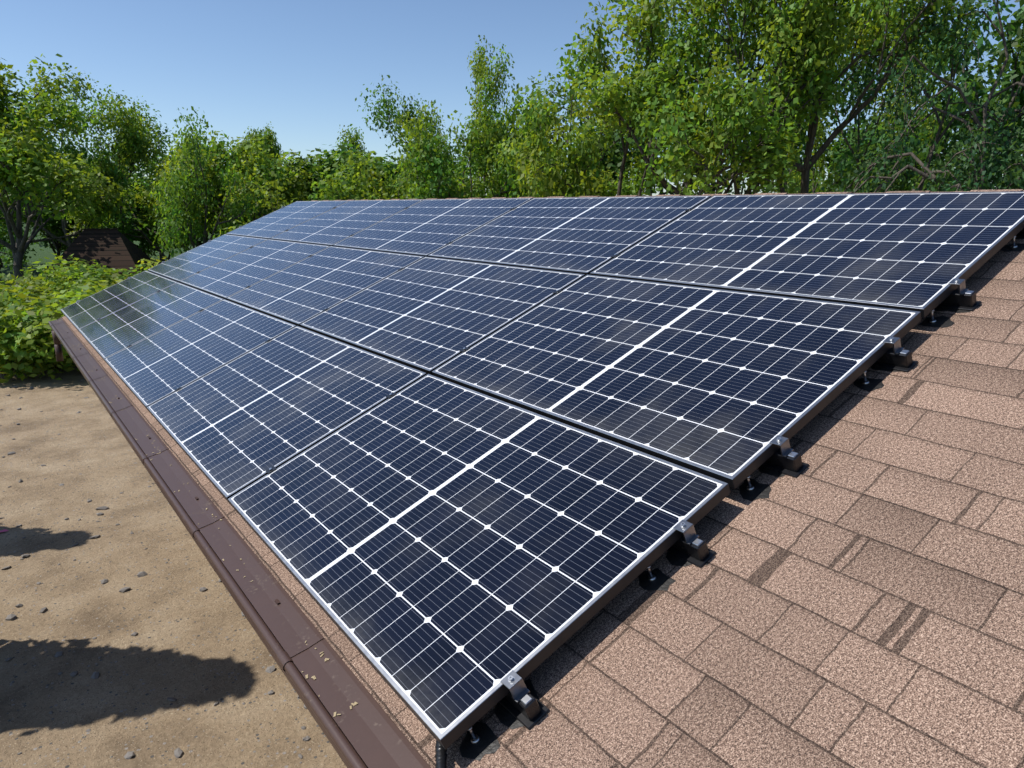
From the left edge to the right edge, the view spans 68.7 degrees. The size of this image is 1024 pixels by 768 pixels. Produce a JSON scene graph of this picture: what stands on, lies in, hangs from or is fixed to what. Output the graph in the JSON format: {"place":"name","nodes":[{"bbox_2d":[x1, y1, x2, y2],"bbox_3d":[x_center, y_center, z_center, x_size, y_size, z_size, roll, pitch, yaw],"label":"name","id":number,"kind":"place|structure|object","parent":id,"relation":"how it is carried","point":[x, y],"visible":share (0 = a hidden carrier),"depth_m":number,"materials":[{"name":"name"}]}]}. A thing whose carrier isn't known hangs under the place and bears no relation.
{"place":"outdoors","nodes":[
{"label":"outdoors","id":0,"kind":"place"},
{"bbox_2d":[0,222,346,767],"bbox_3d":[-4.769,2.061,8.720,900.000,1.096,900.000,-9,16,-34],"label":"dirt ground","id":1,"kind":"structure","parent":0,"point":[193,650],"depth_m":7.38,"materials":[{"name":"beige soil"}]},
{"bbox_2d":[0,193,40,279],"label":"tree limbs","id":2,"kind":"object","parent":1,"relation":"on","point":[9,251],"visible":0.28,"depth_m":40.24,"materials":[{"name":"green plant"}]},
{"bbox_2d":[0,187,53,242],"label":"tree trunk limbs","id":3,"kind":"object","parent":1,"relation":"on","point":[23,218],"visible":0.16,"depth_m":40.91,"materials":[{"name":"green plant"}]},
{"bbox_2d":[0,276,73,318],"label":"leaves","id":4,"kind":"object","parent":1,"relation":"on","point":[26,289],"visible":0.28,"depth_m":19.91,"materials":[{"name":"green plant"}]},
{"bbox_2d":[0,150,81,259],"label":"tree limbs","id":5,"kind":"object","parent":1,"relation":"on","point":[57,245],"visible":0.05,"depth_m":44.85,"materials":[{"name":"green plant"}]},
{"bbox_2d":[0,253,84,299],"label":"bush stems","id":6,"kind":"object","parent":1,"relation":"on","point":[57,271],"visible":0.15,"depth_m":23.54,"materials":[{"name":"green plant"}]},
{"bbox_2d":[0,283,105,379],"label":"bush stems","id":7,"kind":"object","parent":1,"relation":"on","point":[65,366],"visible":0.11,"depth_m":17.29,"materials":[{"name":"green plant"}]},
{"bbox_2d":[0,284,110,382],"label":"bush stems","id":8,"kind":"object","parent":1,"relation":"on","point":[23,361],"visible":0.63,"depth_m":17.43,"materials":[{"name":"green plant"}]},
{"bbox_2d":[0,254,123,295],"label":"bush stems","id":9,"kind":"object","parent":1,"relation":"on","point":[76,264],"visible":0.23,"depth_m":25.57,"materials":[{"name":"green plant"}]},
{"bbox_2d":[21,281,111,319],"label":"bush stems","id":10,"kind":"object","parent":1,"relation":"on","point":[55,293],"depth_m":19.46,"materials":[{"name":"green plant"}]},
{"bbox_2d":[0,53,136,286],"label":"tree","id":11,"kind":"object","parent":1,"relation":"on","point":[26,154],"visible":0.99,"depth_m":29.24,"materials":[{"name":"green plant"}]},
{"bbox_2d":[0,64,136,246],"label":"tree","id":12,"kind":"object","parent":1,"relation":"on","point":[101,157],"visible":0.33,"depth_m":37.01,"materials":[{"name":"green plant"}]},
{"bbox_2d":[47,266,112,299],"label":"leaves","id":13,"kind":"object","parent":1,"relation":"on","point":[100,272],"visible":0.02,"depth_m":24.42,"materials":[{"name":"green plant"}]},
{"bbox_2d":[47,279,123,329],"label":"bush stems","id":14,"kind":"object","parent":1,"relation":"on","point":[102,283],"depth_m":19.69,"materials":[{"name":"green plant"}]},
{"bbox_2d":[22,154,161,248],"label":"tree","id":15,"kind":"object","parent":1,"relation":"on","point":[53,227],"visible":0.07,"depth_m":43.55,"materials":[{"name":"green plant"}]},
{"bbox_2d":[50,151,141,253],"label":"tree limbs","id":16,"kind":"object","parent":1,"relation":"on","point":[58,232],"visible":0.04,"depth_m":44.00,"materials":[{"name":"green plant"}]},
{"bbox_2d":[65,273,131,298],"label":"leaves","id":17,"kind":"object","parent":1,"relation":"on","point":[114,278],"visible":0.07,"depth_m":23.61,"materials":[{"name":"green plant"}]},
{"bbox_2d":[47,228,154,276],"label":"garden shed","id":18,"kind":"structure","parent":1,"relation":"on","point":[115,248],"depth_m":27.91,"materials":[{"name":"brown wood"}]},
{"bbox_2d":[67,264,151,291],"bbox_3d":[-13.123,-3.164,26.194,4.546,2.227,4.124,-9,16,-34],"label":"bush","id":19,"kind":"object","parent":1,"relation":"on","point":[98,266],"visible":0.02,"depth_m":26.39,"materials":[{"name":"green plant"}]},
{"bbox_2d":[64,84,168,236],"bbox_3d":[-21.909,-10.579,40.546,8.206,9.956,5.401,3,14,11],"label":"tree","id":20,"kind":"object","parent":1,"relation":"on","point":[141,145],"visible":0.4,"depth_m":38.42,"materials":[{"name":"green plant"}]},
{"bbox_2d":[38,152,217,252],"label":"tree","id":21,"kind":"object","parent":1,"relation":"on","point":[45,244],"visible":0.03,"depth_m":49.45,"materials":[{"name":"green plant"}]},
{"bbox_2d":[93,103,202,262],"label":"tree","id":22,"kind":"object","parent":1,"relation":"on","point":[119,224],"visible":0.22,"depth_m":43.62,"materials":[{"name":"green plant"}]},
{"bbox_2d":[136,256,168,270],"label":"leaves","id":23,"kind":"object","parent":1,"relation":"on","point":[149,263],"visible":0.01,"depth_m":27.83,"materials":[{"name":"green plant"}]},
{"bbox_2d":[0,368,309,763],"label":"ground pebbles","id":24,"kind":"object","parent":1,"relation":"on","point":[178,752],"visible":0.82,"depth_m":7.58,"materials":[{"name":"stone"}]},
{"bbox_2d":[137,162,188,260],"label":"tree limbs","id":25,"kind":"object","parent":1,"relation":"on","point":[149,249],"visible":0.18,"depth_m":45.21,"materials":[{"name":"green plant"}]},
{"bbox_2d":[122,129,252,249],"bbox_3d":[-15.977,-8.781,37.890,6.407,7.668,7.961,-9,16,-34],"label":"tree","id":26,"kind":"object","parent":1,"relation":"on","point":[144,197],"visible":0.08,"depth_m":36.71,"materials":[{"name":"green plant"}]},
{"bbox_2d":[149,106,264,257],"bbox_3d":[-12.499,-6.966,30.050,4.665,7.724,4.950,-9,16,-34],"label":"tree","id":27,"kind":"object","parent":1,"relation":"on","point":[176,212],"visible":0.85,"depth_m":29.13,"materials":[{"name":"green plant"}]},
{"bbox_2d":[198,197,265,240],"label":"tree limbs","id":28,"kind":"object","parent":1,"relation":"on","point":[216,232],"visible":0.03,"depth_m":54.50,"materials":[{"name":"green plant"}]},
{"bbox_2d":[163,130,312,233],"bbox_3d":[-12.451,-7.731,34.186,6.244,7.326,6.055,-9,16,-34],"label":"tree","id":29,"kind":"object","parent":1,"relation":"on","point":[248,154],"visible":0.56,"depth_m":33.69,"materials":[{"name":"green plant"}]},
{"bbox_2d":[230,121,283,202],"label":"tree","id":30,"kind":"object","parent":1,"relation":"on","point":[272,141],"visible":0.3,"depth_m":46.56,"materials":[{"name":"plant"}]},
{"bbox_2d":[218,162,300,236],"bbox_3d":[-8.835,-5.412,28.180,4.086,5.642,5.193,6,15,25],"label":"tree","id":31,"kind":"object","parent":1,"relation":"on","point":[273,200],"visible":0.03,"depth_m":27.98,"materials":[{"name":"green plant"}]},
{"bbox_2d":[239,149,368,224],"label":"tree trunk limbs","id":32,"kind":"object","parent":1,"relation":"on","point":[310,180],"visible":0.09,"depth_m":35.96,"materials":[{"name":"green plant"}]},
{"bbox_2d":[319,174,366,199],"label":"tree limbs","id":33,"kind":"object","parent":1,"relation":"on","point":[365,195],"depth_m":31.47,"materials":[{"name":"green plant"}]},
{"bbox_2d":[275,142,412,199],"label":"tree trunk limbs","id":34,"kind":"object","parent":1,"relation":"on","point":[330,162],"visible":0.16,"depth_m":35.39,"materials":[{"name":"green plant"}]},
{"bbox_2d":[324,124,366,166],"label":"tree trunk limbs","id":35,"kind":"object","parent":1,"relation":"on","point":[352,140],"visible":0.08,"depth_m":45.59,"materials":[{"name":"green plant"}]},
{"bbox_2d":[308,152,437,200],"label":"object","id":36,"kind":"object","parent":1,"relation":"on","point":[351,192],"visible":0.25,"depth_m":30.18,"materials":[{"name":"green plant"}]},
{"bbox_2d":[355,75,465,195],"bbox_3d":[-4.338,-9.569,36.346,5.809,9.921,5.689,4,14,15],"label":"tree","id":37,"kind":"object","parent":1,"relation":"on","point":[387,108],"visible":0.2,"depth_m":35.83,"materials":[{"name":"green plant"}]},
{"bbox_2d":[390,35,514,198],"bbox_3d":[-2.355,-10.477,35.897,5.635,11.883,7.194,6,14,22],"label":"tree","id":38,"kind":"object","parent":1,"relation":"on","point":[489,84],"visible":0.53,"depth_m":33.84,"materials":[{"name":"green plant"}]},
{"bbox_2d":[400,93,510,185],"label":"tree limbs","id":39,"kind":"object","parent":1,"relation":"on","point":[497,116],"visible":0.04,"depth_m":58.29,"materials":[{"name":"green plant"}]},
{"bbox_2d":[388,107,536,198],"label":"tree limbs","id":40,"kind":"object","parent":1,"relation":"on","point":[432,168],"visible":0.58,"depth_m":29.09,"materials":[{"name":"green plant"}]},
{"bbox_2d":[436,177,488,198],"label":"tree limbs","id":41,"kind":"object","parent":1,"relation":"on","point":[467,190],"visible":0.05,"depth_m":30.02,"materials":[{"name":"green plant"}]},
{"bbox_2d":[458,93,566,197],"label":"tree trunk limbs","id":42,"kind":"object","parent":1,"relation":"on","point":[496,184],"visible":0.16,"depth_m":34.92,"materials":[{"name":"green plant"}]},
{"bbox_2d":[509,37,660,197],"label":"tree trunk limbs","id":43,"kind":"object","parent":1,"relation":"on","point":[608,126],"visible":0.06,"depth_m":28.20,"materials":[{"name":"green plant"}]},
{"bbox_2d":[494,0,728,197],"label":"tree","id":44,"kind":"object","parent":1,"relation":"on","point":[540,122],"visible":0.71,"depth_m":23.93,"materials":[{"name":"green plant"}]},
{"bbox_2d":[520,34,745,195],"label":"tree","id":45,"kind":"object","parent":1,"relation":"on","point":[614,163],"visible":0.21,"depth_m":40.25,"materials":[{"name":"green plant"}]},
{"bbox_2d":[538,0,810,196],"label":"tree","id":46,"kind":"object","parent":1,"relation":"on","point":[767,159],"visible":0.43,"depth_m":22.52,"materials":[{"name":"green plant"}]},
{"bbox_2d":[604,2,822,194],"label":"tree limbs","id":47,"kind":"object","parent":1,"relation":"on","point":[730,191],"visible":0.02,"depth_m":41.24,"materials":[{"name":"green plant"}]},
{"bbox_2d":[626,0,858,194],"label":"tree trunk limbs","id":48,"kind":"object","parent":1,"relation":"on","point":[738,119],"visible":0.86,"depth_m":20.80,"materials":[{"name":"green plant"}]},
{"bbox_2d":[638,0,980,193],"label":"tree trunk limbs","id":49,"kind":"object","parent":1,"relation":"on","point":[857,14],"visible":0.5,"depth_m":21.13,"materials":[{"name":"green plant"}]},
{"bbox_2d":[713,2,945,193],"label":"tree limbs","id":50,"kind":"object","parent":1,"relation":"on","point":[803,142],"visible":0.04,"depth_m":34.10,"materials":[{"name":"green plant"}]},
{"bbox_2d":[758,1,957,193],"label":"tree trunk limbs","id":51,"kind":"object","parent":1,"relation":"on","point":[819,137],"visible":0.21,"depth_m":25.87,"materials":[{"name":"green plant"}]},
{"bbox_2d":[776,98,967,192],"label":"tree limbs","id":52,"kind":"object","parent":1,"relation":"on","point":[841,145],"visible":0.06,"depth_m":39.86,"materials":[{"name":"green plant"}]},
{"bbox_2d":[831,55,933,185],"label":"tree trunk limbs","id":53,"kind":"object","parent":1,"relation":"on","point":[856,129],"visible":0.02,"depth_m":37.52,"materials":[{"name":"green plant"}]},
{"bbox_2d":[808,0,1023,193],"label":"tree trunk limbs","id":54,"kind":"object","parent":1,"relation":"on","point":[1017,172],"visible":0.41,"depth_m":19.88,"materials":[{"name":"green plant"}]},
{"bbox_2d":[812,0,1023,192],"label":"tree limbs","id":55,"kind":"object","parent":1,"relation":"on","point":[1017,42],"visible":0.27,"depth_m":29.61,"materials":[{"name":"green plant"}]},
{"bbox_2d":[824,0,1023,192],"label":"tree","id":56,"kind":"object","parent":1,"relation":"on","point":[944,169],"visible":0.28,"depth_m":19.97,"materials":[{"name":"green plant"}]},
{"bbox_2d":[872,28,1023,189],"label":"tree limbs","id":57,"kind":"object","parent":1,"relation":"on","point":[988,64],"visible":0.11,"depth_m":32.02,"materials":[{"name":"green plant"}]},
{"bbox_2d":[926,52,1023,189],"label":"tree trunk limbs","id":58,"kind":"object","parent":1,"relation":"on","point":[1020,84],"visible":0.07,"depth_m":20.78,"materials":[{"name":"green plant"}]},
{"bbox_2d":[951,137,1020,184],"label":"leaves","id":59,"kind":"object","parent":1,"relation":"on","point":[970,154],"depth_m":32.01,"materials":[{"name":"green plant"}]},
{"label":"timber shelter walls","id":60,"kind":"object","parent":1,"relation":"on","visible":0},
{"bbox_2d":[51,331,63,361],"bbox_3d":[-5.312,-0.446,8.760,0.090,0.360,0.088,-9,16,-34],"label":"gutter downpipe","id":61,"kind":"object","parent":60,"relation":"attached to","point":[58,349],"visible":0.78,"depth_m":8.74,"materials":[{"name":"brown metal"}]},
{"bbox_2d":[435,739,447,767],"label":"corrugated conduit","id":62,"kind":"object","parent":60,"relation":"attached to","point":[441,755],"visible":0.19,"depth_m":1.72,"materials":[{"name":"black plastic"}]},
{"bbox_2d":[62,238,1023,767],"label":"shingle roof","id":63,"kind":"structure","parent":60,"relation":"on","point":[850,594],"depth_m":1.82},
{"bbox_2d":[61,271,176,330],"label":"solar panel","id":64,"kind":"object","parent":63,"relation":"on","point":[108,301],"visible":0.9,"depth_m":8.16,"materials":[{"name":"blue glass"}]},
{"bbox_2d":[78,282,223,361],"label":"solar panel","id":65,"kind":"object","parent":63,"relation":"on","point":[125,327],"visible":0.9,"depth_m":6.73,"materials":[{"name":"blue glass"}]},
{"bbox_2d":[104,299,295,410],"bbox_3d":[-2.320,-0.278,5.444,1.038,0.035,1.755,-34,29,-25],"label":"solar panel","id":66,"kind":"object","parent":63,"relation":"on","point":[157,366],"visible":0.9,"depth_m":5.29,"materials":[{"name":"blue glass"}]},
{"bbox_2d":[148,234,267,282],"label":"solar panel","id":67,"kind":"object","parent":63,"relation":"on","point":[187,264],"visible":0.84,"depth_m":8.62,"materials":[{"name":"blue glass"}]},
{"bbox_2d":[175,338,271,390],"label":"mid clamps","id":68,"kind":"object","parent":63,"relation":"on","point":[179,388],"visible":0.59,"depth_m":4.60,"materials":[{"name":"metal"}]},
{"bbox_2d":[48,318,430,767],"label":"gutter","id":69,"kind":"object","parent":63,"relation":"attached to","point":[365,732],"visible":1,"depth_m":2.48,"materials":[{"name":"metal"}]},
{"bbox_2d":[58,319,357,716],"bbox_3d":[-2.351,0.229,4.639,0.103,0.027,10.559,-9,16,-34],"label":"gutter seed debris","id":70,"kind":"object","parent":69,"relation":"on","point":[314,677],"visible":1,"depth_m":2.19,"materials":[{"name":"beige plant"}]},
{"bbox_2d":[180,239,329,299],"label":"solar panel","id":71,"kind":"object","parent":63,"relation":"on","point":[237,273],"visible":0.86,"depth_m":7.18,"materials":[{"name":"blue glass"}]},
{"bbox_2d":[147,326,426,502],"bbox_3d":[-1.297,0.058,4.033,1.038,0.035,1.755,-34,29,-25],"label":"solar panel","id":72,"kind":"object","parent":63,"relation":"on","point":[237,425],"visible":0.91,"depth_m":3.83,"materials":[{"name":"blue glass"}]},
{"bbox_2d":[226,201,347,238],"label":"solar panel","id":73,"kind":"object","parent":63,"relation":"on","point":[279,221],"visible":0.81,"depth_m":9.07,"materials":[{"name":"blue glass"}]},
{"bbox_2d":[227,246,423,326],"bbox_3d":[-1.525,-0.812,5.894,1.038,0.035,1.755,-34,29,-25],"label":"solar panel","id":74,"kind":"object","parent":63,"relation":"on","point":[302,291],"visible":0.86,"depth_m":5.75,"materials":[{"name":"blue glass"}]},
{"bbox_2d":[266,392,395,473],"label":"mid clamps","id":75,"kind":"object","parent":63,"relation":"on","point":[273,468],"visible":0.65,"depth_m":3.20,"materials":[{"name":"metal"}]},
{"bbox_2d":[270,200,421,245],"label":"solar panel","id":76,"kind":"object","parent":63,"relation":"on","point":[335,225],"visible":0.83,"depth_m":7.65,"materials":[{"name":"blue glass"}]},
{"bbox_2d":[333,198,532,256],"bbox_3d":[-0.730,-1.345,6.344,1.038,0.036,1.755,-34,29,-25],"label":"solar panel","id":77,"kind":"object","parent":63,"relation":"on","point":[425,227],"visible":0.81,"depth_m":6.21,"materials":[{"name":"blue glass"}]},
{"bbox_2d":[300,257,584,374],"bbox_3d":[-0.501,-0.476,4.483,1.038,0.035,1.755,-34,29,-25],"label":"solar panel","id":78,"kind":"object","parent":63,"relation":"on","point":[428,315],"visible":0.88,"depth_m":4.30,"materials":[{"name":"blue glass"}]},
{"bbox_2d":[228,374,729,749],"bbox_3d":[-0.273,0.394,2.623,1.038,0.035,1.755,-34,29,-25],"label":"solar panel","id":79,"kind":"object","parent":63,"relation":"on","point":[450,556],"visible":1,"depth_m":2.31,"materials":[{"name":"blue glass"}]},
{"bbox_2d":[460,289,562,352],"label":"mid clamps","id":80,"kind":"object","parent":63,"relation":"on","point":[464,349],"visible":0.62,"depth_m":3.65,"materials":[{"name":"metal"}]},
{"bbox_2d":[428,196,711,275],"bbox_3d":[0.294,-1.010,4.933,1.038,0.036,1.755,-34,29,-25],"label":"solar panel","id":81,"kind":"object","parent":63,"relation":"on","point":[584,235],"visible":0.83,"depth_m":4.76,"materials":[{"name":"blue glass"}]},
{"bbox_2d":[459,519,715,760],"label":"mounting brackets","id":82,"kind":"object","parent":63,"relation":"on","point":[520,704],"visible":0.91,"depth_m":1.80,"materials":[{"name":"metal"}]},
{"bbox_2d":[611,208,693,258],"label":"mid clamps","id":83,"kind":"object","parent":63,"relation":"on","point":[616,255],"visible":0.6,"depth_m":4.09,"materials":[{"name":"metal"}]},
{"bbox_2d":[312,189,1023,200],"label":"roof ridge cap","id":84,"kind":"object","parent":63,"relation":"on","point":[1002,190],"visible":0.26,"depth_m":4.44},
{"bbox_2d":[432,275,920,488],"bbox_3d":[0.522,-0.140,3.072,1.038,0.035,1.755,-34,29,-25],"label":"solar panel","id":85,"kind":"object","parent":63,"relation":"on","point":[726,386],"visible":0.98,"depth_m":2.80,"materials":[{"name":"blue glass"}]},
{"bbox_2d":[590,191,1023,317],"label":"solar panel","id":86,"kind":"object","parent":63,"relation":"on","point":[919,252],"visible":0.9,"depth_m":3.29,"materials":[{"name":"blue glass"}]},
{"bbox_2d":[739,336,917,500],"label":"mounting brackets","id":87,"kind":"object","parent":63,"relation":"on","point":[785,459],"visible":0.88,"depth_m":2.26,"materials":[{"name":"metal"}]},
{"bbox_2d":[920,228,1023,327],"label":"mounting brackets","id":88,"kind":"object","parent":63,"relation":"on","point":[962,299],"visible":0.78,"depth_m":2.68,"materials":[{"name":"metal"}]},
{"bbox_2d":[0,0,1023,195],"label":"sky","id":89,"kind":"structure","parent":0,"point":[301,67],"materials":[{"name":"blue"}]}
]}

